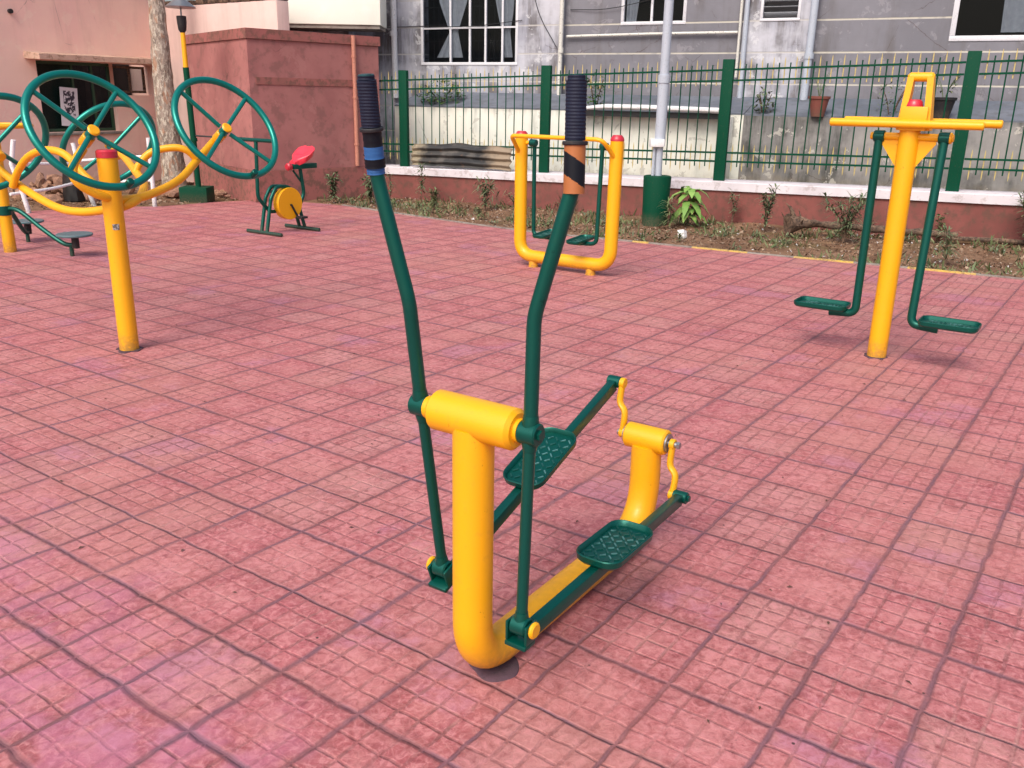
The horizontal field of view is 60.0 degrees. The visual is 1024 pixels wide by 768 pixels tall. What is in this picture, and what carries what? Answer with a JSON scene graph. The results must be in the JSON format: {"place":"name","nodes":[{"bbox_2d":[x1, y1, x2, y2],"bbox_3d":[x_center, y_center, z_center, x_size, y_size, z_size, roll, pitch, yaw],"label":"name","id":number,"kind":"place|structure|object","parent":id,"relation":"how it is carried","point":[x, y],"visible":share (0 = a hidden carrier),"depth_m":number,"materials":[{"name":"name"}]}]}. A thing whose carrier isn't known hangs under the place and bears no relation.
{"place":"outdoors","nodes":[
{"label":"outdoors","id":0,"kind":"place"},
{"bbox_2d":[0,200,1023,767],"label":"pavement","id":1,"kind":"structure","parent":0,"point":[132,634],"depth_m":3.50,"materials":[{"name":"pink tile"}]},
{"bbox_2d":[0,122,92,255],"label":"standing twister","id":2,"kind":"object","parent":1,"relation":"on","point":[7,214],"visible":0.88,"depth_m":8.62,"materials":[{"name":"yellow paint"}]},
{"bbox_2d":[0,70,278,353],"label":"wheel station","id":3,"kind":"object","parent":1,"relation":"on","point":[107,188],"visible":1,"depth_m":5.43,"materials":[{"name":"yellow paint"}]},
{"bbox_2d":[238,137,320,236],"bbox_3d":[-2.627,-2.310,10.291,0.640,1.067,0.899,13,21,32],"label":"exercise bike","id":4,"kind":"object","parent":1,"relation":"on","point":[287,201],"visible":0.96,"depth_m":10.23,"materials":[{"name":"green paint"}]},
{"bbox_2d":[356,73,690,681],"bbox_3d":[0.171,-0.047,2.587,0.536,1.593,1.210,13,21,32],"label":"cross trainer","id":5,"kind":"object","parent":1,"relation":"on","point":[479,429],"visible":1,"depth_m":2.27,"materials":[{"name":"yellow paint"}]},
{"bbox_2d":[510,131,623,275],"bbox_3d":[0.486,-1.652,8.153,1.126,1.260,0.439,13,21,32],"label":"air walker","id":6,"kind":"object","parent":1,"relation":"on","point":[614,149],"visible":0.95,"depth_m":8.11,"materials":[{"name":"yellow paint"}]},
{"bbox_2d":[794,72,1003,359],"bbox_3d":[2.346,-0.977,5.411,1.115,1.746,0.306,13,21,32],"label":"pendulum trainer","id":7,"kind":"object","parent":1,"relation":"on","point":[909,147],"visible":0.98,"depth_m":5.37,"materials":[{"name":"yellow paint"}]},
{"bbox_2d":[8,180,1023,277],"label":"ground","id":8,"kind":"structure","parent":0,"point":[992,256],"depth_m":10.77,"materials":[{"name":"brown soil"}]},
{"bbox_2d":[8,172,134,203],"bbox_3d":[-6.796,-3.035,13.682,1.985,0.452,1.777,17,24,40],"label":"rubble heap","id":9,"kind":"object","parent":8,"relation":"on","point":[55,195],"visible":0.24,"depth_m":13.25,"materials":[{"name":"stone"}]},
{"bbox_2d":[62,155,85,200],"bbox_3d":[-6.441,-3.018,12.988,0.304,0.660,0.207,1,18,0],"label":"rubbish sack","id":10,"kind":"object","parent":8,"relation":"on","point":[72,193],"visible":0.34,"depth_m":12.97,"materials":[{"name":"black plastic"}]},
{"bbox_2d":[0,0,161,186],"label":"pink building","id":11,"kind":"structure","parent":8,"relation":"on","point":[109,41],"depth_m":14.87,"materials":[{"name":"paint"}]},
{"bbox_2d":[59,87,78,125],"bbox_3d":[-7.431,-4.653,14.903,0.009,0.620,0.310,12,17,30],"label":"paper poster","id":12,"kind":"object","parent":11,"relation":"attached to","point":[69,100],"visible":0.79,"depth_m":14.88,"materials":[{"name":"white paper"}]},
{"bbox_2d":[35,60,123,135],"bbox_3d":[-7.353,-4.842,15.053,0.276,1.170,1.540,12,21,30],"label":"window","id":13,"kind":"structure","parent":11,"relation":"in","point":[49,89],"depth_m":14.85,"materials":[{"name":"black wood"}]},
{"bbox_2d":[112,66,145,92],"bbox_3d":[-6.839,-5.423,15.812,0.040,0.450,0.670,12,21,30],"label":"window","id":14,"kind":"structure","parent":11,"relation":"in","point":[127,68],"depth_m":15.86,"materials":[{"name":"brown wood"}]},
{"bbox_2d":[9,138,156,212],"bbox_3d":[-5.883,-2.846,12.070,1.793,0.989,0.766,-11,21,-33],"label":"white railing","id":15,"kind":"object","parent":8,"relation":"on","point":[151,180],"visible":0.45,"depth_m":11.86,"materials":[{"name":"metal"}]},
{"bbox_2d":[9,180,244,209],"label":"rubble litter","id":16,"kind":"object","parent":8,"relation":"on","point":[180,202],"visible":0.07,"depth_m":12.94,"materials":[{"name":"brown stone"}]},
{"bbox_2d":[148,0,186,186],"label":"tree","id":17,"kind":"object","parent":8,"relation":"on","point":[173,165],"visible":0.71,"depth_m":14.92,"materials":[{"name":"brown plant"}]},
{"bbox_2d":[165,0,214,202],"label":"garden lamp","id":18,"kind":"object","parent":8,"relation":"on","point":[197,192],"visible":0.88,"depth_m":12.93,"materials":[{"name":"green metal"}]},
{"bbox_2d":[162,183,230,197],"bbox_3d":[-4.751,-3.096,14.243,1.349,0.136,1.409,1,18,0],"label":"stone rubble","id":19,"kind":"object","parent":8,"relation":"on","point":[173,193],"visible":0.27,"depth_m":13.77,"materials":[{"name":"stone"}]},
{"bbox_2d":[165,0,289,181],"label":"pink side wall","id":20,"kind":"structure","parent":8,"relation":"on","point":[209,15],"depth_m":14.92,"materials":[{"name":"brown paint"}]},
{"bbox_2d":[185,27,379,201],"bbox_3d":[-3.728,-4.298,14.529,2.285,2.610,2.872,-12,22,-36],"label":"plaster enclosure","id":21,"kind":"object","parent":8,"relation":"on","point":[299,88],"visible":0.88,"depth_m":13.44,"materials":[{"name":"pink paint"}]},
{"bbox_2d":[325,171,341,202],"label":"weed","id":22,"kind":"object","parent":8,"relation":"on","point":[333,183],"visible":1,"depth_m":13.22,"materials":[{"name":"green plant"}]},
{"bbox_2d":[288,0,386,34],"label":"cream building","id":23,"kind":"structure","parent":8,"relation":"on","point":[349,17],"depth_m":14.85,"materials":[{"name":"white paint"}]},
{"bbox_2d":[359,174,374,203],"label":"weed","id":24,"kind":"object","parent":8,"relation":"on","point":[368,191],"visible":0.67,"depth_m":13.33,"materials":[{"name":"green plant"}]},
{"bbox_2d":[385,172,393,198],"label":"weed","id":25,"kind":"object","parent":8,"relation":"on","point":[390,190],"visible":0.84,"depth_m":13.68,"materials":[{"name":"green plant"}]},
{"bbox_2d":[413,162,429,202],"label":"weed","id":26,"kind":"object","parent":8,"relation":"on","point":[421,184],"visible":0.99,"depth_m":13.58,"materials":[{"name":"green plant"}]},
{"bbox_2d":[426,187,441,209],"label":"weed","id":27,"kind":"object","parent":8,"relation":"on","point":[433,204],"visible":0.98,"depth_m":12.97,"materials":[{"name":"green plant"}]},
{"bbox_2d":[474,207,481,219],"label":"weed","id":28,"kind":"object","parent":8,"relation":"on","point":[479,212],"visible":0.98,"depth_m":11.87,"materials":[{"name":"green plant"}]},
{"bbox_2d":[472,176,497,210],"bbox_3d":[-0.365,-2.771,12.960,0.464,0.530,0.455,-16,24,-42],"label":"weed","id":29,"kind":"object","parent":8,"relation":"on","point":[484,193],"visible":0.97,"depth_m":12.94,"materials":[{"name":"green plant"}]},
{"bbox_2d":[507,192,514,211],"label":"weed","id":30,"kind":"object","parent":8,"relation":"on","point":[511,198],"visible":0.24,"depth_m":12.41,"materials":[{"name":"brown plant"}]},
{"bbox_2d":[642,0,673,226],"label":"light pole","id":31,"kind":"object","parent":8,"relation":"on","point":[656,186],"visible":0.96,"depth_m":11.51,"materials":[{"name":"white metal"}]},
{"bbox_2d":[317,192,1023,275],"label":"grass tufts","id":32,"kind":"object","parent":8,"relation":"on","point":[830,236],"visible":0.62,"depth_m":10.97,"materials":[{"name":"green plant"}]},
{"bbox_2d":[660,196,680,228],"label":"weed","id":33,"kind":"object","parent":8,"relation":"on","point":[669,210],"visible":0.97,"depth_m":11.35,"materials":[{"name":"green plant"}]},
{"bbox_2d":[326,197,1023,277],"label":"dry leaf litter","id":34,"kind":"object","parent":8,"relation":"on","point":[852,242],"visible":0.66,"depth_m":10.73,"materials":[{"name":"brown plant"}]},
{"bbox_2d":[674,232,683,241],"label":"weed","id":35,"kind":"object","parent":8,"relation":"on","point":[679,236],"visible":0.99,"depth_m":10.25,"materials":[{"name":"green plant"}]},
{"bbox_2d":[677,229,686,237],"bbox_3d":[2.014,-1.774,10.479,0.120,0.100,0.060,1,18,0],"label":"paper scrap","id":36,"kind":"object","parent":8,"relation":"on","point":[683,232],"visible":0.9,"depth_m":10.48,"materials":[{"name":"white paper"}]},
{"bbox_2d":[342,204,1023,279],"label":"kerb","id":37,"kind":"structure","parent":8,"relation":"on","point":[958,272],"depth_m":9.61,"materials":[{"name":"concrete"}]},
{"bbox_2d":[347,189,1020,267],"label":"weeds","id":38,"kind":"object","parent":8,"relation":"on","point":[780,240],"visible":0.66,"depth_m":10.92,"materials":[{"name":"green plant"}]},
{"bbox_2d":[345,198,1022,273],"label":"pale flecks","id":39,"kind":"object","parent":8,"relation":"on","point":[750,237],"visible":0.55,"depth_m":10.63,"materials":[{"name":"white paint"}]},
{"bbox_2d":[668,186,709,225],"bbox_3d":[2.305,-2.312,11.555,0.585,0.542,0.579,1,18,0],"label":"young shrub","id":40,"kind":"object","parent":8,"relation":"on","point":[684,210],"visible":0.98,"depth_m":11.46,"materials":[{"name":"green plant"}]},
{"bbox_2d":[356,0,1023,163],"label":"grey building","id":41,"kind":"structure","parent":8,"relation":"on","point":[432,37],"depth_m":13.73,"materials":[{"name":"paint"}]},
{"bbox_2d":[420,0,518,64],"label":"window","id":42,"kind":"structure","parent":41,"relation":"in","point":[453,10],"depth_m":15.37,"materials":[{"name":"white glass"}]},
{"bbox_2d":[621,0,686,24],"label":"window","id":43,"kind":"structure","parent":41,"relation":"in","point":[632,10],"depth_m":14.10,"materials":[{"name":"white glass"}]},
{"bbox_2d":[948,0,1023,40],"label":"window","id":44,"kind":"structure","parent":41,"relation":"in","point":[1013,12],"depth_m":11.87,"materials":[{"name":"white glass"}]},
{"bbox_2d":[385,164,1023,240],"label":"boundary wall","id":45,"kind":"structure","parent":8,"relation":"on","point":[980,213],"depth_m":11.91,"materials":[{"name":"paint"}]},
{"bbox_2d":[411,143,512,170],"bbox_3d":[-0.801,-3.537,13.743,1.807,0.378,0.092,10,20,26],"label":"corrugated sheet","id":46,"kind":"object","parent":45,"relation":"on","point":[457,155],"visible":1,"depth_m":13.72,"materials":[{"name":"metal"}]},
{"bbox_2d":[379,49,1023,191],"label":"railing fence","id":47,"kind":"object","parent":45,"relation":"on","point":[967,97],"visible":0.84,"depth_m":11.84,"materials":[{"name":"green metal"}]},
{"bbox_2d":[394,92,1023,191],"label":"compound wall","id":48,"kind":"structure","parent":8,"relation":"on","point":[1013,183],"depth_m":12.95,"materials":[{"name":"white paint"}]},
{"bbox_2d":[416,77,465,104],"bbox_3d":[-1.227,-4.958,15.187,0.914,0.558,0.894,1,18,0],"label":"bush","id":49,"kind":"object","parent":48,"relation":"on","point":[443,98],"visible":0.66,"depth_m":15.09,"materials":[{"name":"green plant"}]},
{"bbox_2d":[587,70,603,105],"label":"plant","id":50,"kind":"object","parent":48,"relation":"on","point":[593,95],"visible":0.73,"depth_m":13.71,"materials":[{"name":"green plant"}]},
{"bbox_2d":[748,87,777,113],"bbox_3d":[3.606,-4.015,12.699,0.356,0.464,0.362,-10,21,-32],"label":"plant","id":51,"kind":"object","parent":48,"relation":"on","point":[761,102],"visible":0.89,"depth_m":12.69,"materials":[{"name":"green plant"}]},
{"bbox_2d":[808,72,830,116],"bbox_3d":[4.239,-3.999,12.220,0.302,0.609,0.298,10,20,26],"label":"plant pot","id":52,"kind":"object","parent":48,"relation":"on","point":[815,105],"visible":0.83,"depth_m":12.19,"materials":[{"name":"ceramic"}]},
{"bbox_2d":[876,81,904,114],"bbox_3d":[5.146,-3.820,12.010,0.538,0.572,0.521,1,18,0],"label":"plant","id":53,"kind":"object","parent":48,"relation":"on","point":[900,98],"visible":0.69,"depth_m":11.96,"materials":[{"name":"green plant"}]},
{"bbox_2d":[933,76,960,118],"bbox_3d":[5.619,-3.747,11.551,0.337,0.570,0.319,10,20,26],"label":"plant pot","id":54,"kind":"object","parent":48,"relation":"on","point":[939,103],"visible":0.75,"depth_m":11.49,"materials":[{"name":"black ceramic"}]},
{"bbox_2d":[727,187,740,223],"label":"weed","id":55,"kind":"object","parent":8,"relation":"on","point":[734,209],"visible":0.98,"depth_m":11.82,"materials":[{"name":"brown plant"}]},
{"bbox_2d":[756,183,780,232],"bbox_3d":[3.202,-2.188,11.115,0.346,0.631,0.315,1,18,0],"label":"weed","id":56,"kind":"object","parent":8,"relation":"on","point":[768,207],"visible":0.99,"depth_m":11.12,"materials":[{"name":"green plant"}]},
{"bbox_2d":[816,191,876,242],"bbox_3d":[3.890,-1.933,10.308,0.741,0.647,0.531,1,18,0],"label":"weed","id":57,"kind":"object","parent":8,"relation":"on","point":[846,227],"visible":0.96,"depth_m":10.30,"materials":[{"name":"green plant"}]},
{"bbox_2d":[781,203,957,237],"bbox_3d":[4.312,-1.970,10.777,2.100,0.390,0.313,2,18,4],"label":"rotten log","id":58,"kind":"object","parent":8,"relation":"on","point":[792,222],"visible":0.81,"depth_m":10.82,"materials":[{"name":"brown wood"}]},
{"bbox_2d":[935,213,948,242],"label":"weed","id":59,"kind":"object","parent":8,"relation":"on","point":[940,223],"visible":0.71,"depth_m":10.78,"materials":[{"name":"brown plant"}]},
{"bbox_2d":[933,225,961,265],"bbox_3d":[4.532,-1.449,9.236,0.333,0.480,0.302,8,19,22],"label":"weed","id":60,"kind":"object","parent":8,"relation":"on","point":[948,236],"visible":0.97,"depth_m":9.22,"materials":[{"name":"green plant"}]},
{"bbox_2d":[947,236,1023,244],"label":"fallen branch","id":61,"kind":"object","parent":8,"relation":"on","point":[1002,240],"visible":0.88,"depth_m":10.51,"materials":[{"name":"brown wood"}]},
{"bbox_2d":[1013,191,1023,236],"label":"weed","id":62,"kind":"object","parent":8,"relation":"on","point":[1020,206],"visible":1,"depth_m":10.18,"materials":[{"name":"green plant"}]},
{"bbox_2d":[25,242,1016,763],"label":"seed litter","id":63,"kind":"object","parent":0,"point":[577,520],"visible":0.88,"depth_m":3.61,"materials":[{"name":"brown"}]}
]}

